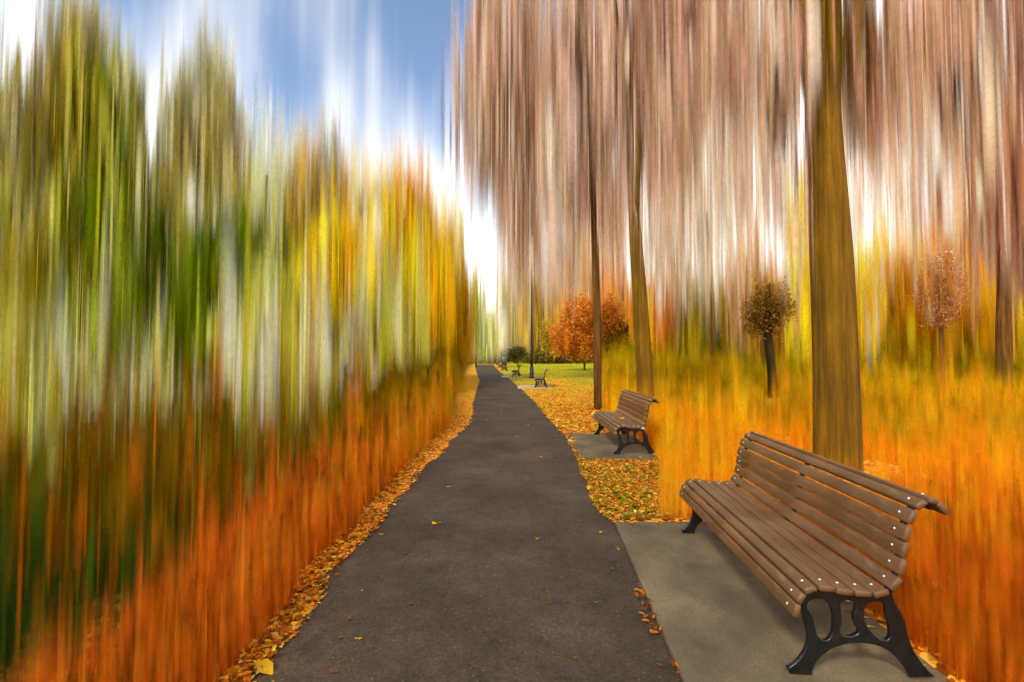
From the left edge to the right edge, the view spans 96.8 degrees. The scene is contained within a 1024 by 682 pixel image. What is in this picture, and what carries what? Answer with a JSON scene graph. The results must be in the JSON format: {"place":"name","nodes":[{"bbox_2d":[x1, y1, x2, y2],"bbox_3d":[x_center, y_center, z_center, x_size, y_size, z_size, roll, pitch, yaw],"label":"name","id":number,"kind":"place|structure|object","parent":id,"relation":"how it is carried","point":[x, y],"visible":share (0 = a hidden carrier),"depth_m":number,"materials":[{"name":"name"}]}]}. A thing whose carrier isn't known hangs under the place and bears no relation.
{"place":"outdoors","nodes":[
{"label":"outdoors","id":0,"kind":"place"},
{"bbox_2d":[0,370,462,503],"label":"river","id":1,"kind":"structure","parent":0,"point":[22,443],"depth_m":8.94,"materials":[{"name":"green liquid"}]},
{"bbox_2d":[0,276,434,471],"bbox_3d":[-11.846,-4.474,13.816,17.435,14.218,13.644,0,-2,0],"label":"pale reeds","id":2,"kind":"object","parent":1,"relation":"in","point":[47,399],"visible":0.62,"depth_m":11.66,"materials":[{"name":"beige plant"}]},
{"bbox_2d":[249,364,681,681],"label":"path","id":3,"kind":"structure","parent":0,"point":[478,588],"depth_m":3.08,"materials":[{"name":"grey asphalt"}]},
{"bbox_2d":[0,0,1020,353],"label":"sky","id":4,"kind":"structure","parent":0,"point":[375,65],"materials":[{"name":"blue"}]},
{"bbox_2d":[0,362,1023,681],"bbox_3d":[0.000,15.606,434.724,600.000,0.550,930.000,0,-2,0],"label":"ground","id":5,"kind":"structure","parent":0,"point":[890,470],"depth_m":3.70,"materials":[{"name":"orange plant"}]},
{"bbox_2d":[0,61,90,391],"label":"riverside tree","id":6,"kind":"object","parent":5,"relation":"on","point":[14,186],"visible":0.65,"depth_m":14.75,"materials":[{"name":"green plant"}]},
{"bbox_2d":[0,0,180,401],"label":"riverside tree","id":7,"kind":"object","parent":5,"relation":"on","point":[110,134],"visible":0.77,"depth_m":15.64,"materials":[{"name":"green plant"}]},
{"bbox_2d":[113,19,263,395],"bbox_3d":[-13.379,-5.883,18.248,5.206,17.356,4.980,0,-2,0],"label":"riverside tree","id":8,"kind":"object","parent":5,"relation":"on","point":[196,158],"visible":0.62,"depth_m":17.61,"materials":[{"name":"green plant"}]},
{"bbox_2d":[134,210,311,400],"bbox_3d":[-8.501,-1.696,14.002,4.274,8.718,4.285,0,-2,0],"label":"riverside tree","id":9,"kind":"object","parent":5,"relation":"on","point":[212,301],"visible":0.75,"depth_m":13.55,"materials":[{"name":"green plant"}]},
{"bbox_2d":[0,317,451,681],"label":"bank shrubbery","id":10,"kind":"object","parent":5,"relation":"on","point":[253,464],"visible":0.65,"depth_m":4.48,"materials":[{"name":"brown plant"}]},
{"bbox_2d":[53,346,461,681],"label":"autumn undergrowth","id":11,"kind":"object","parent":5,"relation":"on","point":[251,594],"visible":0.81,"depth_m":3.35,"materials":[{"name":"orange plant"}]},
{"bbox_2d":[236,94,318,313],"bbox_3d":[-12.169,-6.829,24.447,4.443,19.644,4.969,0,-2,0],"label":"riverside tree","id":12,"kind":"object","parent":5,"relation":"on","point":[262,196],"visible":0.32,"depth_m":23.79,"materials":[{"name":"green plant"}]},
{"bbox_2d":[270,115,352,355],"bbox_3d":[-9.266,-5.196,21.227,4.010,16.178,3.469,0,-2,0],"label":"autumn tree","id":13,"kind":"object","parent":5,"relation":"on","point":[304,213],"visible":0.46,"depth_m":20.77,"materials":[{"name":"yellow plant"}]},
{"bbox_2d":[291,203,413,380],"bbox_3d":[-6.208,-2.386,18.041,4.732,10.363,3.970,0,-2,0],"label":"autumn tree","id":14,"kind":"object","parent":5,"relation":"on","point":[350,287],"visible":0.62,"depth_m":17.54,"materials":[{"name":"yellow plant"}]},
{"bbox_2d":[349,143,455,366],"bbox_3d":[-5.791,-5.435,24.086,5.816,16.507,5.662,0,-2,-14],"label":"autumn tree","id":15,"kind":"object","parent":5,"relation":"on","point":[414,244],"visible":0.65,"depth_m":23.38,"materials":[{"name":"yellow plant"}]},
{"bbox_2d":[414,197,474,373],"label":"autumn tree","id":16,"kind":"object","parent":5,"relation":"on","point":[459,337],"visible":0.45,"depth_m":29.77,"materials":[{"name":"yellow plant"}]},
{"bbox_2d":[460,351,493,363],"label":"bush","id":17,"kind":"object","parent":5,"relation":"on","point":[481,359],"visible":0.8,"depth_m":83.10,"materials":[{"name":"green plant"}]},
{"bbox_2d":[469,271,506,366],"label":"distant tree","id":18,"kind":"object","parent":5,"relation":"on","point":[484,331],"visible":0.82,"depth_m":59.42,"materials":[{"name":"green plant"}]},
{"bbox_2d":[121,295,867,362],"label":"wood","id":19,"kind":"object","parent":5,"relation":"on","point":[661,351],"visible":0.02,"depth_m":100.03,"materials":[{"name":"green plant"}]},
{"bbox_2d":[484,353,505,363],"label":"bush","id":20,"kind":"object","parent":5,"relation":"on","point":[495,358],"visible":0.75,"depth_m":86.22,"materials":[{"name":"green plant"}]},
{"bbox_2d":[441,0,558,301],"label":"bare tree","id":21,"kind":"object","parent":5,"relation":"on","point":[501,66],"visible":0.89,"depth_m":27.14,"materials":[{"name":"brown plant"}]},
{"bbox_2d":[278,367,723,648],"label":"grass tufts","id":22,"kind":"object","parent":5,"relation":"on","point":[678,516],"visible":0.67,"depth_m":5.30,"materials":[{"name":"plant"}]},
{"bbox_2d":[501,357,506,365],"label":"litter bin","id":23,"kind":"object","parent":5,"relation":"on","point":[504,359],"visible":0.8,"depth_m":69.57,"materials":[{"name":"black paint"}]},
{"bbox_2d":[496,347,514,362],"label":"bush","id":24,"kind":"object","parent":5,"relation":"on","point":[505,353],"visible":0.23,"depth_m":89.50,"materials":[{"name":"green plant"}]},
{"bbox_2d":[502,376,522,377],"bbox_3d":[-0.003,2.699,33.572,1.629,0.170,2.518,0,-2,0],"label":"bench pad","id":25,"kind":"object","parent":5,"relation":"on","point":[513,376],"visible":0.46,"depth_m":33.44,"materials":[{"name":"concrete"}]},
{"bbox_2d":[511,364,520,376],"bbox_3d":[0.354,2.186,33.954,0.711,0.874,1.875,0,-2,3],"label":"park bench","id":26,"kind":"object","parent":25,"relation":"on","point":[515,373],"visible":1,"depth_m":33.07,"materials":[{"name":"brown wood"}]},
{"bbox_2d":[506,344,530,366],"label":"young tree","id":27,"kind":"object","parent":5,"relation":"on","point":[514,353],"visible":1,"depth_m":61.67,"materials":[{"name":"green plant"}]},
{"bbox_2d":[496,254,556,362],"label":"distant tree","id":28,"kind":"object","parent":5,"relation":"on","point":[518,319],"visible":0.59,"depth_m":89.14,"materials":[{"name":"yellow plant"}]},
{"bbox_2d":[529,222,533,377],"bbox_3d":[1.352,-3.040,31.337,0.380,11.200,0.380,0,-2,0],"label":"lamp post","id":29,"kind":"object","parent":5,"relation":"on","point":[531,371],"visible":0.62,"depth_m":31.20,"materials":[{"name":"black metal"}]},
{"bbox_2d":[517,385,551,388],"bbox_3d":[1.091,2.351,22.596,1.629,0.170,2.518,0,-2,0],"label":"bench pad","id":30,"kind":"object","parent":5,"relation":"on","point":[525,387],"visible":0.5,"depth_m":21.98,"materials":[{"name":"concrete"}]},
{"bbox_2d":[534,369,548,386],"bbox_3d":[1.480,1.834,22.828,0.711,0.874,1.875,0,-2,4],"label":"park bench","id":31,"kind":"object","parent":30,"relation":"on","point":[539,379],"visible":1,"depth_m":21.95,"materials":[{"name":"brown wood"}]},
{"bbox_2d":[523,348,553,363],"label":"bush","id":32,"kind":"object","parent":5,"relation":"on","point":[542,357],"visible":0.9,"depth_m":83.19,"materials":[{"name":"green plant"}]},
{"bbox_2d":[537,316,559,359],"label":"shrub","id":33,"kind":"object","parent":5,"relation":"on","point":[546,345],"visible":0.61,"depth_m":59.70,"materials":[{"name":"yellow plant"}]},
{"bbox_2d":[548,351,577,363],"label":"bush","id":34,"kind":"object","parent":5,"relation":"on","point":[558,360],"visible":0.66,"depth_m":86.07,"materials":[{"name":"green plant"}]},
{"bbox_2d":[193,367,954,681],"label":"fallen leaves","id":35,"kind":"object","parent":5,"relation":"on","point":[262,664],"depth_m":4.70,"materials":[{"name":"orange plant"}]},
{"bbox_2d":[546,288,609,369],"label":"maple tree","id":36,"kind":"object","parent":5,"relation":"on","point":[577,320],"visible":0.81,"depth_m":47.22,"materials":[{"name":"brown plant"}]},
{"bbox_2d":[573,355,593,362],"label":"bush","id":37,"kind":"object","parent":5,"relation":"on","point":[580,360],"visible":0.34,"depth_m":88.87,"materials":[{"name":"green plant"}]},
{"bbox_2d":[524,164,655,360],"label":"autumn tree","id":38,"kind":"object","parent":5,"relation":"on","point":[610,265],"visible":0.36,"depth_m":93.05,"materials":[{"name":"brown plant"}]},
{"bbox_2d":[539,0,642,409],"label":"bare tree","id":39,"kind":"object","parent":5,"relation":"on","point":[572,142],"visible":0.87,"depth_m":13.25,"materials":[{"name":"brown plant"}]},
{"bbox_2d":[567,433,659,460],"bbox_3d":[1.653,1.880,7.880,1.285,0.180,2.256,0,-2,0],"label":"bench pad","id":40,"kind":"object","parent":5,"relation":"on","point":[600,446],"visible":0.55,"depth_m":7.61,"materials":[{"name":"concrete"}]},
{"bbox_2d":[593,389,658,453],"bbox_3d":[1.937,1.353,7.979,0.711,0.877,1.875,0,-2,0],"label":"park bench","id":41,"kind":"object","parent":40,"relation":"on","point":[612,423],"visible":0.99,"depth_m":7.49,"materials":[{"name":"brown wood"}]},
{"bbox_2d":[601,285,631,362],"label":"maple tree","id":42,"kind":"object","parent":5,"relation":"on","point":[614,331],"visible":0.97,"depth_m":45.68,"materials":[{"name":"brown plant"}]},
{"bbox_2d":[588,0,751,420],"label":"bare tree","id":43,"kind":"object","parent":5,"relation":"on","point":[638,100],"visible":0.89,"depth_m":10.46,"materials":[{"name":"brown plant"}]},
{"bbox_2d":[647,262,764,373],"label":"autumn tree","id":44,"kind":"object","parent":5,"relation":"on","point":[692,337],"visible":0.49,"depth_m":33.26,"materials":[{"name":"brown plant"}]},
{"bbox_2d":[716,220,811,375],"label":"autumn tree","id":45,"kind":"object","parent":5,"relation":"on","point":[737,297],"visible":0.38,"depth_m":27.88,"materials":[{"name":"brown plant"}]},
{"bbox_2d":[739,276,800,397],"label":"young tree","id":46,"kind":"object","parent":5,"relation":"on","point":[770,310],"visible":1,"depth_m":16.86,"materials":[{"name":"brown plant"}]},
{"bbox_2d":[615,522,950,681],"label":"bench pad","id":47,"kind":"object","parent":5,"relation":"on","point":[723,614],"visible":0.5,"depth_m":2.64,"materials":[{"name":"concrete"}]},
{"bbox_2d":[679,431,949,676],"bbox_3d":[1.754,1.197,3.064,0.711,0.877,1.875,0,-2,4],"label":"park bench","id":48,"kind":"object","parent":47,"relation":"on","point":[809,567],"visible":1,"depth_m":2.49,"materials":[{"name":"brown wood"}]},
{"bbox_2d":[602,349,1023,681],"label":"tall autumn grass","id":49,"kind":"structure","parent":5,"relation":"on","point":[730,388],"depth_m":7.21,"materials":[{"name":"orange plant"}]},
{"bbox_2d":[645,0,1013,372],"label":"bare tree","id":50,"kind":"object","parent":5,"relation":"on","point":[707,229],"visible":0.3,"depth_m":30.12,"materials":[{"name":"brown plant"}]},
{"bbox_2d":[784,167,882,382],"bbox_3d":[15.677,-3.947,22.253,4.700,12.643,2.076,0,-2,0],"label":"autumn tree","id":51,"kind":"object","parent":5,"relation":"on","point":[798,266],"visible":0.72,"depth_m":21.85,"materials":[{"name":"yellow plant"}]},
{"bbox_2d":[659,0,1022,471],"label":"bare tree","id":52,"kind":"object","parent":5,"relation":"on","point":[808,33],"visible":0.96,"depth_m":6.27,"materials":[{"name":"brown plant"}]},
{"bbox_2d":[858,223,959,377],"bbox_3d":[21.140,-3.269,26.014,5.946,11.522,6.225,0,-2,0],"label":"autumn tree","id":53,"kind":"object","parent":5,"relation":"on","point":[897,332],"visible":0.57,"depth_m":25.32,"materials":[{"name":"yellow plant"}]},
{"bbox_2d":[902,245,982,379],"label":"young tree","id":54,"kind":"object","parent":5,"relation":"on","point":[939,304],"visible":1,"depth_m":12.94,"materials":[{"name":"brown plant"}]},
{"bbox_2d":[869,219,1023,377],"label":"autumn tree","id":55,"kind":"object","parent":5,"relation":"on","point":[970,338],"visible":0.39,"depth_m":26.66,"materials":[{"name":"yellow plant"}]},
{"bbox_2d":[882,0,1023,399],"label":"bare tree","id":56,"kind":"object","parent":5,"relation":"on","point":[994,164],"visible":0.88,"depth_m":15.89,"materials":[{"name":"brown plant"}]}
]}

